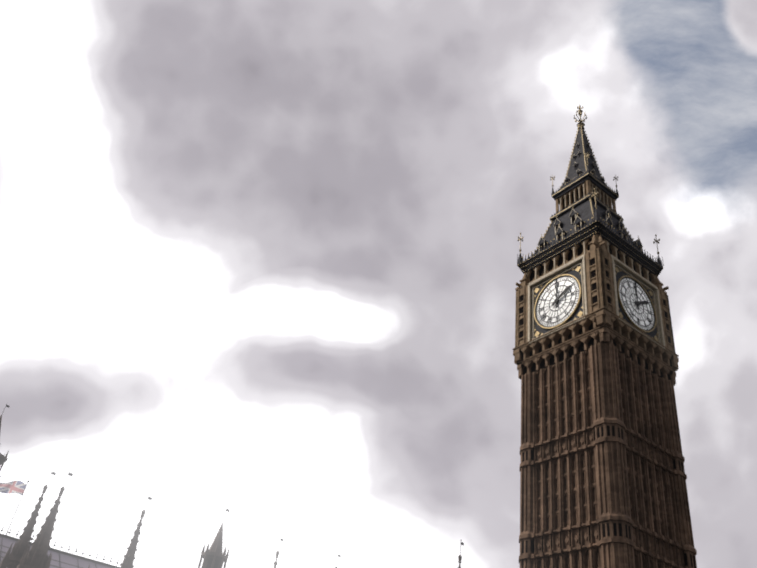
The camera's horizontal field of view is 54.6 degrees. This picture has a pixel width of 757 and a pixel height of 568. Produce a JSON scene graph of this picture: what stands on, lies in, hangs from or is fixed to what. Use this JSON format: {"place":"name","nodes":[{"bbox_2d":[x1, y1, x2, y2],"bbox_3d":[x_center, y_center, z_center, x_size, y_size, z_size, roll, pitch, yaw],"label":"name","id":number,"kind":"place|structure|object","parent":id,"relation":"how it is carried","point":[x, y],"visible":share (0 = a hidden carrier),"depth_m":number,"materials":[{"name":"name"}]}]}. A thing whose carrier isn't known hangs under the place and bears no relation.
{"place":"outdoors","nodes":[
{"label":"outdoors","id":0,"kind":"place"},
{"bbox_2d":[0,0,756,567],"label":"sky","id":1,"kind":"structure","parent":0,"point":[258,258],"materials":[{"name":"grey"}]},
{"bbox_2d":[512,180,696,567],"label":"clock tower","id":2,"kind":"structure","parent":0,"point":[634,479],"depth_m":76.94,"materials":[{"name":"brown stone"}]},
{"bbox_2d":[518,217,657,340],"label":"ornamental trim","id":3,"kind":"structure","parent":2,"relation":"attached to","point":[580,313],"depth_m":87.27,"materials":[{"name":"gold metal"}]},
{"bbox_2d":[517,127,663,276],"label":"tower roof","id":4,"kind":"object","parent":2,"relation":"on","point":[582,209],"visible":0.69,"depth_m":95.94,"materials":[{"name":"black metal"}]},
{"bbox_2d":[518,104,659,254],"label":"roof ornaments","id":5,"kind":"object","parent":4,"relation":"attached to","point":[581,124],"visible":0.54,"depth_m":102.11},
{"bbox_2d":[535,276,654,330],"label":"tracery","id":6,"kind":"object","parent":2,"relation":"attached to","point":[637,302],"visible":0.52,"depth_m":87.04,"materials":[{"name":"white glass"}]},
{"bbox_2d":[537,277,653,329],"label":"elizabeth tower dials","id":7,"kind":"object","parent":2,"relation":"attached to","point":[572,289],"visible":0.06,"depth_m":86.91,"materials":[{"name":"white glass"}]},
{"bbox_2d":[532,261,660,342],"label":"elizabeth tower spandrels","id":8,"kind":"object","parent":2,"relation":"attached to","point":[577,275],"visible":0.15,"depth_m":87.36,"materials":[{"name":"metal"}]},
{"bbox_2d":[519,146,695,567],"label":"elizabeth tower openings","id":9,"kind":"object","parent":2,"relation":"in","point":[580,332],"visible":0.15,"depth_m":84.85,"materials":[{"name":"black"}]},
{"bbox_3d":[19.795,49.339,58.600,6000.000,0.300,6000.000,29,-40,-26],"label":"ground","id":10,"kind":"structure","parent":0,"visible":0},
{"bbox_2d":[0,415,461,567],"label":"spires","id":11,"kind":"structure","parent":10,"relation":"on","point":[20,555],"depth_m":86.94,"materials":[{"name":"grey stone"}]},
{"bbox_2d":[6,480,29,534],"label":"flagpole","id":12,"kind":"object","parent":11,"relation":"on","point":[17,507],"visible":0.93,"depth_m":99.07,"materials":[{"name":"white metal"}]},
{"bbox_2d":[0,480,26,494],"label":"union flag","id":13,"kind":"object","parent":12,"relation":"attached to","point":[15,487],"visible":0.94,"depth_m":99.69,"materials":[{"name":"multicoloured fabric"}]},
{"bbox_2d":[0,536,111,567],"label":"roof","id":14,"kind":"structure","parent":11,"relation":"on","point":[67,561],"depth_m":92.19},
{"bbox_2d":[204,558,220,567],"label":"turret windows","id":15,"kind":"structure","parent":11,"relation":"in","point":[209,563],"depth_m":95.78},
{"bbox_2d":[0,404,463,567],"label":"palace ironwork","id":16,"kind":"object","parent":11,"relation":"attached to","point":[86,558],"visible":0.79,"depth_m":94.61,"materials":[{"name":"grey metal"}]},
{"bbox_2d":[526,143,664,348],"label":"decorative trim","id":17,"kind":"structure","parent":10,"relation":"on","point":[624,266],"depth_m":88.80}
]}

